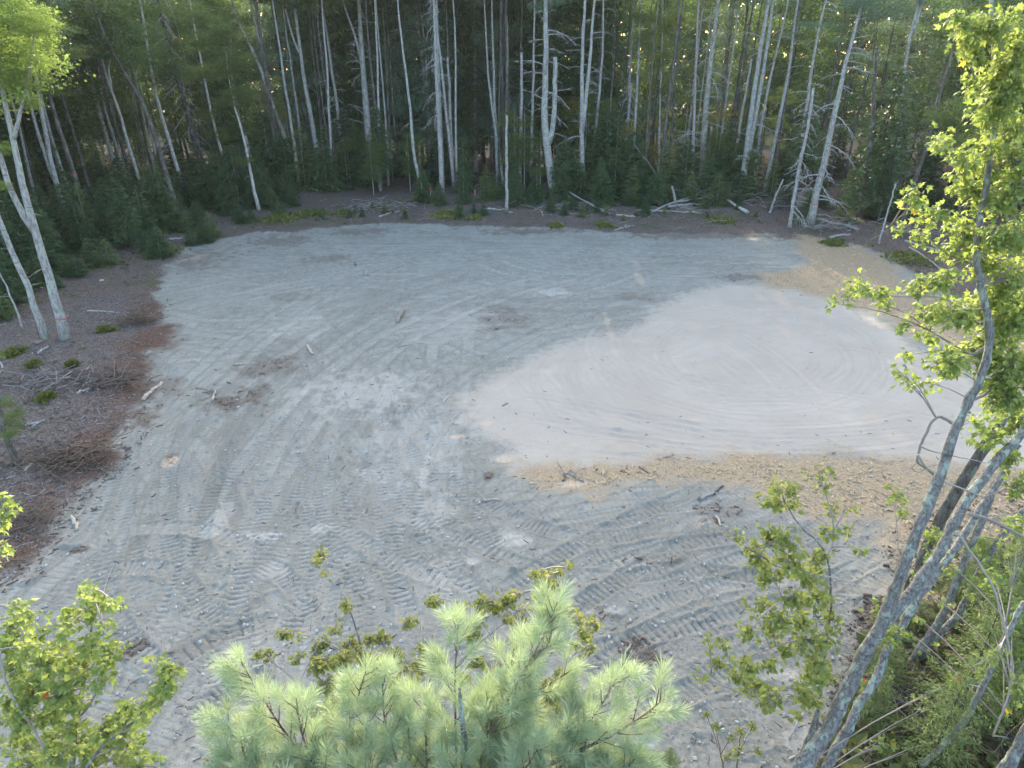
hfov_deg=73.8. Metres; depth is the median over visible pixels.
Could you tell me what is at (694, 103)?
dead spruce
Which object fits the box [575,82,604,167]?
maple sapling
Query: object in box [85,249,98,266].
fir tree
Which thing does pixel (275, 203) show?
fir tree
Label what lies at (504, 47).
hardwood tree
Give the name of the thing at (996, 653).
maple tree
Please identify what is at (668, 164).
fir tree
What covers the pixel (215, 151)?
fir tree
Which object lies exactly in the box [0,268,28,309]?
fir tree
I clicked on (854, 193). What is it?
fir tree
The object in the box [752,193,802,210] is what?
brush pile
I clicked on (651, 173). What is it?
fir tree
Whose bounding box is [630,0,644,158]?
pine tree
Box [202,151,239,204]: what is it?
fir tree
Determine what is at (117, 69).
hardwood tree
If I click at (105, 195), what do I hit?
fir tree
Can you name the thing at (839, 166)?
fir tree
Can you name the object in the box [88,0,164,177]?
hardwood tree
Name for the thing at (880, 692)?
fir tree
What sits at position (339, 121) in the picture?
fir tree
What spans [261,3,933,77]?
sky
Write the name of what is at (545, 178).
pine tree
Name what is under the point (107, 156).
pine tree
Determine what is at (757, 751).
sapling
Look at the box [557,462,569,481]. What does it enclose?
twig
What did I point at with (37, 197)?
fir tree
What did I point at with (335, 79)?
pine tree
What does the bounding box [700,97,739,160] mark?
maple sapling
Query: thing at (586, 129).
maple sapling
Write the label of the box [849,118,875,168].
fir tree
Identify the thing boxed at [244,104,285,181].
fir tree
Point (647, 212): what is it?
fir tree
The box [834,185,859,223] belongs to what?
fir tree
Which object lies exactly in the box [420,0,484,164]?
conifer tree
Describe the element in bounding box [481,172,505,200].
fir tree
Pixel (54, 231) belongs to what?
fir tree
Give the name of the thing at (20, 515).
brush pile
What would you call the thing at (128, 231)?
fir tree
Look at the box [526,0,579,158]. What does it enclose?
hardwood tree
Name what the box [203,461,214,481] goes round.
stick
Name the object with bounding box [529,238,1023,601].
wood chips
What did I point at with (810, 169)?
fir tree
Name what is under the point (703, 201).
fir tree
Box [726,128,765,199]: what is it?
fir tree
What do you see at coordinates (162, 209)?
fir tree
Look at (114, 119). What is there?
hardwood tree
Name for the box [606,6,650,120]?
pine tree
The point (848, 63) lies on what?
pine tree
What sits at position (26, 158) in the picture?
pine tree
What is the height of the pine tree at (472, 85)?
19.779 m
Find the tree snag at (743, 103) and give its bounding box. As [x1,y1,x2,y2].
[728,59,751,193]
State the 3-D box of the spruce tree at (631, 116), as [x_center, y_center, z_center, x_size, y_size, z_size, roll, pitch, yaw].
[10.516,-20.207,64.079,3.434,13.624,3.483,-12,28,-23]
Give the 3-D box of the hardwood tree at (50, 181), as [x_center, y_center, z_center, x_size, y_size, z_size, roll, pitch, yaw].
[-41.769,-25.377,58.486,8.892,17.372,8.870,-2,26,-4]
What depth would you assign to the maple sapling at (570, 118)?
62.15 m
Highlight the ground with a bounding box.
[0,187,1023,767]
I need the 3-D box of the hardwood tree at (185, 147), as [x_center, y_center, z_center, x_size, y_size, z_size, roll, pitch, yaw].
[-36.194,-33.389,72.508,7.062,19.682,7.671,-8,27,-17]
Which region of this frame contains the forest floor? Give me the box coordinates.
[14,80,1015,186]
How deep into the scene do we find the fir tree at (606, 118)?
59.19 m
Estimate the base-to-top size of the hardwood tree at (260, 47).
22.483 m
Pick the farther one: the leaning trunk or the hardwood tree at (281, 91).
the hardwood tree at (281, 91)
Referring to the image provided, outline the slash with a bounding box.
[0,202,1021,580]
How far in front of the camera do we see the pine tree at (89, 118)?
60.87 m
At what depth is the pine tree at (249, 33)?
77.63 m
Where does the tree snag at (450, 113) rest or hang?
on the forest floor
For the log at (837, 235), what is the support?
on the ground
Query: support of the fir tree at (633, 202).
on the forest floor
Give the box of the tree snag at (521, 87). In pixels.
[515,52,533,181]
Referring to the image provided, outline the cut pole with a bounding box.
[505,115,508,208]
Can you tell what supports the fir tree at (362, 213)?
on the forest floor
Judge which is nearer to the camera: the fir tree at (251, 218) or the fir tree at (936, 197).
the fir tree at (251, 218)
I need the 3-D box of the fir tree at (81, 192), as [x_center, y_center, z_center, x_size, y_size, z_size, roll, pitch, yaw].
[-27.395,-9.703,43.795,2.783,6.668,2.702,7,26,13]
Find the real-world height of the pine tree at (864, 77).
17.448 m
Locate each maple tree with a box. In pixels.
[0,0,95,340]
[0,0,101,213]
[0,65,50,339]
[0,491,187,767]
[62,9,127,180]
[249,0,313,151]
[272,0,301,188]
[278,0,311,161]
[284,0,325,185]
[372,0,381,190]
[484,0,504,184]
[488,0,498,184]
[617,0,699,171]
[705,0,743,140]
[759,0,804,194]
[792,0,1023,767]
[821,444,1020,767]
[895,417,1007,625]
[907,480,994,666]
[918,93,1001,257]
[918,601,1023,767]
[919,508,1023,659]
[996,671,1023,767]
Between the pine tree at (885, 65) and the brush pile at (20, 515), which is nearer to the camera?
the brush pile at (20, 515)
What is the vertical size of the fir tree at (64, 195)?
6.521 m
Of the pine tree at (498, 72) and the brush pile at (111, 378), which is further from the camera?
the pine tree at (498, 72)
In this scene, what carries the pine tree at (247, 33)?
on the forest floor
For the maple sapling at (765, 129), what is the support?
on the forest floor
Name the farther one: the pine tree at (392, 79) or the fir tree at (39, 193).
the pine tree at (392, 79)
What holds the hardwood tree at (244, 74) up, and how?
on the forest floor
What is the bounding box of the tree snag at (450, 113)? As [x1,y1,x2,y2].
[447,57,453,163]
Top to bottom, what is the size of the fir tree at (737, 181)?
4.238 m
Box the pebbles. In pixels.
[1,228,940,767]
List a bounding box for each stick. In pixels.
[37,346,48,353]
[87,310,117,314]
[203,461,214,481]
[477,491,500,500]
[555,461,583,481]
[789,713,803,738]
[904,240,938,250]
[908,246,939,267]
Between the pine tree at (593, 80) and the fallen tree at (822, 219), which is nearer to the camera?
the fallen tree at (822, 219)
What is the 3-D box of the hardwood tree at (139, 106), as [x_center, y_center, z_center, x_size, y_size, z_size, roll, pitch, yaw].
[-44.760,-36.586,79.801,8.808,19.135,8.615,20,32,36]
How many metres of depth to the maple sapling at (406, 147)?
60.44 m
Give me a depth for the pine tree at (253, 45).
63.51 m
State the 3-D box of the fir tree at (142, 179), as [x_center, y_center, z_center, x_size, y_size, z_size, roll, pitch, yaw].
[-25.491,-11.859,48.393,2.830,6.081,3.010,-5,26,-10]
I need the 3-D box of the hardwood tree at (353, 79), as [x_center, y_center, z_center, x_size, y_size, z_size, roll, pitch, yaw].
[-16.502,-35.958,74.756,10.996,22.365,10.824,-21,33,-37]
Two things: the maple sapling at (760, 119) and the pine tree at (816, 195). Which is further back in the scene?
the maple sapling at (760, 119)
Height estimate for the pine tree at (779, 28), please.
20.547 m
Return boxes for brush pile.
[0,359,108,396]
[0,425,132,483]
[0,491,77,541]
[67,359,162,391]
[93,302,163,328]
[262,192,591,235]
[323,196,431,212]
[486,194,798,240]
[504,200,603,211]
[656,200,712,213]
[675,181,771,205]
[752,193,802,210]
[793,213,889,235]
[822,640,1021,767]
[858,663,1023,767]
[873,202,949,236]
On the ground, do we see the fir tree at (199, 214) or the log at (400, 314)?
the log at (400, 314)
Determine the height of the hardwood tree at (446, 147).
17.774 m
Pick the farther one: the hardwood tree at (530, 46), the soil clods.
the hardwood tree at (530, 46)
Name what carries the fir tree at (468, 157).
on the forest floor
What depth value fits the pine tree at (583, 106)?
55.67 m
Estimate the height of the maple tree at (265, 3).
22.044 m
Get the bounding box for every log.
[69,515,79,530]
[141,381,163,400]
[396,309,404,322]
[636,209,701,213]
[650,194,695,213]
[667,202,714,207]
[700,492,714,498]
[829,233,850,237]
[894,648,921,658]
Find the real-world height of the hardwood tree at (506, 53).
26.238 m
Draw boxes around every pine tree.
[1,0,83,205]
[1,27,76,206]
[21,66,91,169]
[32,57,119,165]
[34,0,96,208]
[39,78,92,161]
[60,1,126,172]
[63,8,140,167]
[65,20,104,167]
[67,14,126,189]
[107,60,144,158]
[128,0,198,154]
[129,61,152,171]
[181,10,280,150]
[186,0,219,163]
[190,575,694,767]
[222,5,260,96]
[228,3,297,150]
[231,0,278,156]
[234,9,297,155]
[246,3,291,130]
[248,0,317,150]
[255,0,279,164]
[271,2,290,134]
[271,3,327,149]
[281,0,309,149]
[293,1,352,135]
[300,2,356,139]
[314,5,351,99]
[334,5,391,138]
[342,0,384,172]
[355,0,425,171]
[366,0,430,174]
[366,0,433,172]
[380,0,431,163]
[387,1,433,158]
[393,0,472,167]
[395,3,452,173]
[397,0,454,139]
[403,2,445,171]
[406,1,465,140]
[423,0,450,183]
[445,0,460,182]
[451,4,490,153]
[452,2,523,172]
[454,0,520,180]
[464,1,510,163]
[467,0,531,139]
[473,0,525,152]
[489,0,549,168]
[490,0,509,184]
[491,0,508,177]
[493,0,513,177]
[508,0,530,172]
[514,0,576,197]
[525,4,557,159]
[538,3,553,181]
[548,0,617,132]
[554,0,611,195]
[577,0,633,127]
[586,0,614,173]
[593,1,636,114]
[595,0,657,140]
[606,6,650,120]
[610,0,642,109]
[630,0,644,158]
[633,4,682,157]
[639,0,664,165]
[649,5,705,157]
[653,0,681,178]
[668,2,722,127]
[673,0,750,177]
[677,4,705,171]
[697,1,758,130]
[709,0,740,146]
[724,0,748,156]
[734,0,787,191]
[741,0,807,154]
[742,0,800,192]
[743,0,763,138]
[764,1,833,146]
[783,0,908,224]
[829,17,859,121]
[830,3,906,130]
[843,0,913,183]
[849,0,920,136]
[864,5,932,141]
[867,0,940,124]
[894,0,929,188]
[902,0,973,159]
[911,0,991,181]
[919,1,960,182]
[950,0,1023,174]
[966,0,1023,186]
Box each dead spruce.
[144,0,210,171]
[315,7,347,153]
[316,0,336,189]
[420,0,450,192]
[430,0,460,190]
[459,6,484,171]
[679,0,713,182]
[777,0,840,204]
[781,88,825,227]
[889,0,975,226]
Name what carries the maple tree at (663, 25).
on the forest floor
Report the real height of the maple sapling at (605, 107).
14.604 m
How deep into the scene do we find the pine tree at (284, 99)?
64.20 m
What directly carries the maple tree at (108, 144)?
on the forest floor
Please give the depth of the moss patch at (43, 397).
24.01 m
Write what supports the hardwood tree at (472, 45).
on the forest floor
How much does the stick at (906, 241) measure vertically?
0.366 m
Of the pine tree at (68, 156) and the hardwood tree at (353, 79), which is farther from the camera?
the hardwood tree at (353, 79)
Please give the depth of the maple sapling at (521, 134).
62.22 m
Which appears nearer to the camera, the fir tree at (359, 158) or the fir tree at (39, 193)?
the fir tree at (39, 193)
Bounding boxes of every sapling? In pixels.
[0,273,23,327]
[189,0,236,163]
[275,104,301,159]
[340,119,369,165]
[354,142,390,194]
[357,130,392,186]
[388,122,420,154]
[393,133,433,190]
[421,115,459,158]
[459,142,483,164]
[470,138,489,156]
[493,107,535,166]
[501,114,542,193]
[503,115,528,156]
[523,129,559,183]
[541,126,571,157]
[560,105,587,156]
[562,97,596,153]
[572,102,599,158]
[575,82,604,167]
[589,88,620,157]
[616,113,645,170]
[637,137,668,171]
[642,113,674,164]
[648,99,684,167]
[660,87,696,154]
[671,140,690,178]
[682,116,719,146]
[687,141,716,168]
[688,121,723,166]
[689,462,869,736]
[698,117,726,150]
[698,131,740,174]
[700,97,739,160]
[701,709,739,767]
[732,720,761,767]
[734,86,766,140]
[739,126,767,166]
[744,109,783,178]
[755,107,773,140]
[760,83,803,186]
[768,179,783,212]
[791,129,831,183]
[800,711,817,751]
[870,184,896,243]
[871,483,910,670]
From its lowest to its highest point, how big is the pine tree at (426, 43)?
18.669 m
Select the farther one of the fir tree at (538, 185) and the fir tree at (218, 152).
the fir tree at (218, 152)
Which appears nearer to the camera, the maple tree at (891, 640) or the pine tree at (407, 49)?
the maple tree at (891, 640)
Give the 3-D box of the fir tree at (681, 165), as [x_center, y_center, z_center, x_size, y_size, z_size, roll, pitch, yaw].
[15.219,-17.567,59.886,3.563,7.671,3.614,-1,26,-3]
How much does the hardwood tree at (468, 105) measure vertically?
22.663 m
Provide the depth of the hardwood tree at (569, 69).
70.92 m
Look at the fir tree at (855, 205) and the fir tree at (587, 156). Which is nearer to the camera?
the fir tree at (855, 205)
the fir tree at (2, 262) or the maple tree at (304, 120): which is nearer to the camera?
the fir tree at (2, 262)
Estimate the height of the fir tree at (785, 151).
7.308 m
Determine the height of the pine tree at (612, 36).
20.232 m
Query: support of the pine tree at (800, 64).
on the forest floor
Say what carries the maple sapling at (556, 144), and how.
on the forest floor
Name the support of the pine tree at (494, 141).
on the forest floor
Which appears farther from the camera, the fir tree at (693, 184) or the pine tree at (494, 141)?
the pine tree at (494, 141)
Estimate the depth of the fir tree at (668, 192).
56.68 m
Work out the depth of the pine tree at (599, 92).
58.18 m
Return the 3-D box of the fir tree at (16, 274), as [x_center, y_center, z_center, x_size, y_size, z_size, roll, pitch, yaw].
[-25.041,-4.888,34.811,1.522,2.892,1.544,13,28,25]
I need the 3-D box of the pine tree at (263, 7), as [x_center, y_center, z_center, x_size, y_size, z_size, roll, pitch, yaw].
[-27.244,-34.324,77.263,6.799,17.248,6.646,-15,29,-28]
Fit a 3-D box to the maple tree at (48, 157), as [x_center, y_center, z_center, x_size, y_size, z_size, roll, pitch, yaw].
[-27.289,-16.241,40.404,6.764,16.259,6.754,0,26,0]
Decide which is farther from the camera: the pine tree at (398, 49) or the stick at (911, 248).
the pine tree at (398, 49)
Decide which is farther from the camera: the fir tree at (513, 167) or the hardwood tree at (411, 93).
the hardwood tree at (411, 93)
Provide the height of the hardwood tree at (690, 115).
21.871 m
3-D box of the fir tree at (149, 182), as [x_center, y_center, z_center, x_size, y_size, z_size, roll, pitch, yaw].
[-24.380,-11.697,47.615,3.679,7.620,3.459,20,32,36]
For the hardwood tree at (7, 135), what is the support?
on the forest floor
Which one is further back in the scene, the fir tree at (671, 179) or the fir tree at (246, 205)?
the fir tree at (671, 179)
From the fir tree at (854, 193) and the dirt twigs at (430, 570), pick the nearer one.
the dirt twigs at (430, 570)
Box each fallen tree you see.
[565,189,610,213]
[685,169,749,213]
[816,218,858,229]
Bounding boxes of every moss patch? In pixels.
[0,344,28,359]
[23,357,45,370]
[32,388,56,405]
[62,358,83,368]
[93,324,120,333]
[130,245,191,260]
[245,212,304,225]
[285,208,330,221]
[330,209,356,217]
[427,208,467,222]
[466,213,484,220]
[546,221,564,229]
[589,221,614,228]
[704,215,743,225]
[817,237,850,246]
[875,249,938,270]
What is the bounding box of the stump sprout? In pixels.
[0,386,39,465]
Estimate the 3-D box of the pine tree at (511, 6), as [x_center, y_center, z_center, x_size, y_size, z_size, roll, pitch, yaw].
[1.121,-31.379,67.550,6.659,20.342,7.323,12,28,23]
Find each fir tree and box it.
[0,190,18,223]
[0,194,52,260]
[0,202,24,255]
[0,205,56,278]
[0,215,39,268]
[0,241,35,296]
[0,253,15,275]
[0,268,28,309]
[0,289,21,322]
[8,204,27,231]
[10,263,39,293]
[16,193,79,274]
[23,230,67,270]
[23,261,44,287]
[25,251,44,281]
[27,181,51,204]
[28,184,78,248]
[30,257,57,287]
[31,218,79,259]
[39,211,65,248]
[46,164,100,227]
[46,183,97,254]
[46,268,65,288]
[52,180,94,237]
[55,210,77,248]
[55,253,74,276]
[56,153,98,201]
[63,200,104,257]
[63,254,92,277]
[67,180,107,243]
[70,194,100,237]
[76,238,108,269]
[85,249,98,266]
[86,152,109,207]
[91,175,137,240]
[94,238,126,267]
[95,201,118,242]
[103,177,151,248]
[105,163,129,210]
[107,156,137,218]
[124,145,151,188]
[125,164,140,192]
[129,189,148,221]
[130,189,168,235]
[132,162,159,194]
[135,174,163,225]
[135,234,148,253]
[137,175,181,230]
[137,208,164,237]
[140,163,185,230]
[140,226,178,259]
[151,154,186,213]
[153,181,182,232]
[156,131,195,179]
[158,201,183,230]
[165,180,188,207]
[171,152,195,190]
[172,183,190,209]
[174,171,199,207]
[176,210,197,233]
[183,228,201,245]
[185,140,205,192]
[186,202,217,232]
[195,221,214,244]
[199,212,224,239]
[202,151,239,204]
[203,125,224,173]
[204,176,232,211]
[212,147,222,177]
[212,165,246,214]
[219,144,250,203]
[219,198,231,216]
[225,117,264,161]
[229,204,247,220]
[232,158,251,195]
[234,145,252,177]
[234,208,246,223]
[240,162,278,206]
[240,196,255,210]
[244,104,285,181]
[244,208,258,223]
[249,163,262,197]
[252,145,275,195]
[261,138,306,185]
[261,188,279,210]
[261,189,279,209]
[269,196,286,211]
[273,178,285,194]
[273,202,284,213]
[278,179,299,202]
[280,138,307,183]
[283,186,301,207]
[287,126,317,192]
[298,143,325,189]
[305,128,348,192]
[315,207,327,220]
[322,113,376,189]
[345,209,353,218]
[348,135,387,187]
[358,208,365,216]
[360,104,395,191]
[381,202,388,213]
[384,134,412,177]
[400,209,408,218]
[410,173,434,204]
[411,165,432,202]
[422,137,451,183]
[428,182,449,205]
[435,146,454,180]
[446,134,477,181]
[449,160,475,193]
[451,203,466,219]
[452,154,477,191]
[455,168,474,203]
[469,204,478,213]
[473,164,499,202]
[476,204,489,216]
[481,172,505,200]
[483,186,500,201]
[498,183,505,200]
[499,170,525,200]
[501,155,526,198]
[502,171,526,207]
[522,124,543,179]
[522,163,542,189]
[523,195,536,207]
[524,186,538,204]
[529,171,546,202]
[543,141,579,200]
[543,196,558,212]
[547,139,582,196]
[548,164,574,202]
[559,203,570,215]
[564,144,588,197]
[566,196,579,210]
[569,163,589,199]
[574,108,623,189]
[576,145,593,191]
[576,202,586,218]
[583,163,618,207]
[584,155,610,200]
[585,133,603,190]
[586,123,600,163]
[588,116,633,182]
[588,161,605,198]
[590,200,601,212]
[600,204,609,216]
[604,150,630,197]
[605,137,629,184]
[612,129,653,196]
[616,166,644,201]
[618,164,646,200]
[620,190,632,206]
[626,188,637,204]
[629,153,653,190]
[634,195,644,208]
[637,169,652,199]
[639,199,652,212]
[642,170,666,203]
[644,206,650,215]
[646,159,655,183]
[649,169,670,205]
[652,139,680,193]
[652,748,686,767]
[661,207,665,215]
[664,176,691,202]
[664,187,672,202]
[665,172,674,187]
[669,130,696,180]
[670,140,702,193]
[682,170,698,203]
[688,194,697,206]
[693,158,721,199]
[697,195,708,208]
[698,150,727,194]
[698,186,712,202]
[701,118,748,188]
[701,146,728,192]
[706,171,730,207]
[722,129,747,183]
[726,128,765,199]
[726,171,755,201]
[729,189,744,205]
[734,150,757,197]
[736,120,763,176]
[751,212,758,218]
[758,159,780,197]
[760,138,793,186]
[764,128,808,185]
[772,179,799,207]
[785,188,821,224]
[798,206,809,222]
[805,147,818,174]
[807,175,835,208]
[825,129,849,175]
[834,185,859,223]
[835,166,858,202]
[841,619,919,700]
[844,663,902,741]
[846,187,877,215]
[846,188,857,204]
[847,127,891,195]
[848,115,889,183]
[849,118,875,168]
[852,183,872,216]
[855,168,892,219]
[876,669,986,767]
[881,187,910,219]
[885,182,909,220]
[899,128,948,200]
[900,136,913,178]
[900,585,936,634]
[904,608,1018,754]
[913,556,1023,676]
[916,182,934,201]
[922,187,946,209]
[931,534,1005,622]
[944,175,968,219]
[962,516,1023,629]
[970,649,1023,743]
[991,618,1023,645]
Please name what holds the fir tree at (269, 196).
on the forest floor
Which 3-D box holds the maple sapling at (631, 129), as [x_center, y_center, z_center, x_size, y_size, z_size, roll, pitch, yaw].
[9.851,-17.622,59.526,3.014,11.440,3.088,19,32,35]
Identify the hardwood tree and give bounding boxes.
[0,69,61,196]
[0,71,50,190]
[0,89,63,191]
[0,91,50,194]
[0,111,19,213]
[0,145,35,199]
[1,0,71,189]
[2,1,41,206]
[4,12,104,179]
[4,111,83,187]
[18,2,124,193]
[24,56,117,183]
[24,69,90,184]
[66,1,135,165]
[69,0,156,175]
[70,40,131,139]
[73,14,139,165]
[73,64,100,153]
[79,0,178,176]
[83,12,151,164]
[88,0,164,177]
[93,69,124,166]
[97,0,169,176]
[107,70,160,151]
[108,0,148,175]
[108,45,158,157]
[118,1,178,155]
[119,64,167,126]
[133,0,187,159]
[138,1,196,158]
[139,0,161,140]
[146,0,226,157]
[151,0,219,151]
[158,7,227,155]
[163,0,264,150]
[168,0,261,155]
[171,0,265,146]
[176,0,281,170]
[209,12,269,134]
[220,3,271,130]
[247,0,281,176]
[259,9,350,132]
[260,5,325,150]
[262,1,363,148]
[262,3,348,164]
[268,0,350,175]
[273,0,361,185]
[301,3,366,133]
[302,2,332,179]
[314,16,354,121]
[320,0,395,155]
[329,0,387,138]
[330,3,393,157]
[337,1,383,138]
[338,0,418,168]
[338,1,396,117]
[342,0,413,169]
[350,1,393,158]
[362,0,397,169]
[364,2,420,151]
[373,0,396,185]
[373,0,401,181]
[378,0,420,166]
[383,0,426,164]
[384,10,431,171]
[399,2,477,137]
[406,0,471,140]
[413,0,498,164]
[418,4,485,154]
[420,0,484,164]
[424,0,512,153]
[443,0,463,188]
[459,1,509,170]
[470,1,539,139]
[472,12,536,131]
[475,2,523,136]
[476,1,491,161]
[481,0,549,151]
[487,3,537,139]
[489,15,557,120]
[490,0,569,137]
[497,0,517,150]
[500,0,514,180]
[501,0,520,147]
[509,0,564,161]
[512,0,593,153]
[524,3,587,160]
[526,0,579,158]
[535,0,609,158]
[536,0,597,150]
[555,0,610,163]
[558,0,641,141]
[562,0,641,137]
[575,3,621,127]
[586,0,636,126]
[594,1,608,118]
[604,1,629,126]
[616,0,673,133]
[617,2,631,129]
[621,0,672,122]
[627,0,696,130]
[628,0,699,141]
[634,0,690,148]
[640,0,659,179]
[654,0,685,178]
[654,0,729,135]
[681,0,725,171]
[695,2,716,151]
[699,0,756,136]
[708,0,733,154]
[724,0,779,140]
[726,0,754,133]
[727,0,753,173]
[729,0,795,132]
[749,1,822,136]
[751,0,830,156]
[752,0,840,140]
[756,0,842,140]
[769,0,801,190]
[783,0,888,173]
[799,0,863,141]
[812,8,846,183]
[828,3,864,186]
[849,0,924,128]
[889,0,964,147]
[892,0,1017,188]
[911,0,985,153]
[924,2,985,156]
[933,0,1022,145]
[933,0,1023,187]
[949,0,1016,166]
[966,16,1023,147]
[980,103,1023,220]
[982,20,1023,185]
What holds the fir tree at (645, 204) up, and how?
on the forest floor
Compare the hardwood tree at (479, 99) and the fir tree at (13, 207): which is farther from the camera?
the hardwood tree at (479, 99)
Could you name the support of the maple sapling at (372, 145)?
on the forest floor
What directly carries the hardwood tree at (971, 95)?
on the forest floor
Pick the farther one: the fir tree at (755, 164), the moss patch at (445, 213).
the fir tree at (755, 164)
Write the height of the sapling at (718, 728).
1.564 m
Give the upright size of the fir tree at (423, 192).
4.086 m
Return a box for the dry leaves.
[29,350,1023,767]
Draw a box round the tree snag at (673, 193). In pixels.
[671,186,679,203]
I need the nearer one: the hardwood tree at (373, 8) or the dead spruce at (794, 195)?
the dead spruce at (794, 195)
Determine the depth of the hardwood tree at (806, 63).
77.17 m
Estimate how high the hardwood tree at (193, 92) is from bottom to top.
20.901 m
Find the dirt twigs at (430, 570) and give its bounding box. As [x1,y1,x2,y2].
[0,232,977,767]
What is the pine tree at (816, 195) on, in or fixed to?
on the forest floor
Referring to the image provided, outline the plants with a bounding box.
[0,200,1023,767]
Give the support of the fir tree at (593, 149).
on the forest floor
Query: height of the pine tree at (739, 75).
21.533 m
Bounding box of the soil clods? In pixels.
[0,239,952,767]
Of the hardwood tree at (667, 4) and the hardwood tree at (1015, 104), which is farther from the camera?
the hardwood tree at (667, 4)
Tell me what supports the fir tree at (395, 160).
on the forest floor
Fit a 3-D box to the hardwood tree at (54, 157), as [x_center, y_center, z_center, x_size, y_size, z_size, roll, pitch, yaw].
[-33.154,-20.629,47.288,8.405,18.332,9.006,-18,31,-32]
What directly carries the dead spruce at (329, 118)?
on the forest floor
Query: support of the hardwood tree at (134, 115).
on the ground
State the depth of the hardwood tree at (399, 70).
71.24 m
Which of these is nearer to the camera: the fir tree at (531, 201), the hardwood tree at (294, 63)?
the fir tree at (531, 201)
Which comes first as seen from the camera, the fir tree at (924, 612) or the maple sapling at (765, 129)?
the fir tree at (924, 612)
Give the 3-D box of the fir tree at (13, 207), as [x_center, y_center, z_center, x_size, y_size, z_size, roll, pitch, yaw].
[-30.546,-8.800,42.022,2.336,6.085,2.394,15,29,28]
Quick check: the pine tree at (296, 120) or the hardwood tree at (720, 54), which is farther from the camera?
the hardwood tree at (720, 54)
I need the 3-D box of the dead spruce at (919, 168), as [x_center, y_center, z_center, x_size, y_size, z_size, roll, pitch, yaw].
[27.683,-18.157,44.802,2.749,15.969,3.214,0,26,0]
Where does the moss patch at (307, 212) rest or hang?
on the ground
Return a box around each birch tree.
[0,0,86,187]
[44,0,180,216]
[49,0,149,190]
[67,0,199,205]
[170,0,266,210]
[202,544,661,767]
[231,0,294,164]
[392,0,423,186]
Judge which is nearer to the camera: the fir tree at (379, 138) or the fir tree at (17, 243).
the fir tree at (17, 243)
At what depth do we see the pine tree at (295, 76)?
62.60 m
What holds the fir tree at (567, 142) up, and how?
on the forest floor
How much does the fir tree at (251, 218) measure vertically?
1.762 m
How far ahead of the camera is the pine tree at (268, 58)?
61.43 m
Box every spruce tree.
[609,95,644,152]
[616,83,642,158]
[780,95,825,214]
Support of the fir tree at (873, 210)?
on the forest floor
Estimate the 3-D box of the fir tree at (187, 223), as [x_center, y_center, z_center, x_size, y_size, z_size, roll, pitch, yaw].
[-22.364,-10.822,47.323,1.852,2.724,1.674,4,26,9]
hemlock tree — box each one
[837,59,915,217]
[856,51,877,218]
[857,95,915,221]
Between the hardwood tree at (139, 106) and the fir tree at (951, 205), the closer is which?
the fir tree at (951, 205)
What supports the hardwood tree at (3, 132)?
on the ground
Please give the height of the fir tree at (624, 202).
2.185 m
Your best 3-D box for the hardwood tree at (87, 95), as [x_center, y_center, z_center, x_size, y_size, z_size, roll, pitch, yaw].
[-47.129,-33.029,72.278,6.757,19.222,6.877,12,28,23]
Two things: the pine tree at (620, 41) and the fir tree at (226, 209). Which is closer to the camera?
the fir tree at (226, 209)
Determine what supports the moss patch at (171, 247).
on the ground
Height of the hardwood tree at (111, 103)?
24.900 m
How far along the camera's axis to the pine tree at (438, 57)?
59.18 m
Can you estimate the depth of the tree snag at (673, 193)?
55.77 m
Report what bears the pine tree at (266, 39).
on the forest floor
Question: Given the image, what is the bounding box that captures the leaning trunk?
[634,144,670,194]
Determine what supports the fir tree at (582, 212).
on the forest floor
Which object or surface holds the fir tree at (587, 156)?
on the forest floor
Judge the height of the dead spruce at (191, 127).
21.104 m
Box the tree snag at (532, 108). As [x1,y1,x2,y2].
[529,1,539,183]
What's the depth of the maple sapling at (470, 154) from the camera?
72.64 m
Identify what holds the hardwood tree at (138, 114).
on the forest floor
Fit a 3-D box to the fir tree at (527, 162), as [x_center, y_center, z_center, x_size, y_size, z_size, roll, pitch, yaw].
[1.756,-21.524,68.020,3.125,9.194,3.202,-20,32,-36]
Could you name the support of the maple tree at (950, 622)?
on the forest floor
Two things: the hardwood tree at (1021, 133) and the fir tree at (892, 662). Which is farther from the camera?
the hardwood tree at (1021, 133)
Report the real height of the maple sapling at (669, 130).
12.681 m
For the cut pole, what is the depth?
52.96 m
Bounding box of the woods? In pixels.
[67,0,994,126]
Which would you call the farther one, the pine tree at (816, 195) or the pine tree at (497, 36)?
the pine tree at (497, 36)
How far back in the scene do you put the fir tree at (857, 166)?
66.06 m
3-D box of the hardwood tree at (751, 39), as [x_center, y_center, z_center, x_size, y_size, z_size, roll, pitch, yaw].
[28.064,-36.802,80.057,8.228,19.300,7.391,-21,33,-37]
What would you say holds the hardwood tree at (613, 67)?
on the forest floor
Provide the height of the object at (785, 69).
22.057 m
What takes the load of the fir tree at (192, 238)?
on the forest floor
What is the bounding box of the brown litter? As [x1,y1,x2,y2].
[0,202,1020,672]
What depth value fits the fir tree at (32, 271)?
35.65 m
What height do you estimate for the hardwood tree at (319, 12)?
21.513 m
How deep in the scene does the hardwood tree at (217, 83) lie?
60.87 m
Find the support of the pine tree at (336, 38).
on the forest floor
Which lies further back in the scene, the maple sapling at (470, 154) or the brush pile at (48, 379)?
the maple sapling at (470, 154)
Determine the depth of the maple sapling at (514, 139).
57.66 m
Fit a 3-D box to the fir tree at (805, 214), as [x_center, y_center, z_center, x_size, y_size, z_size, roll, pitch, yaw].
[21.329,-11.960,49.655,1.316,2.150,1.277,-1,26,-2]

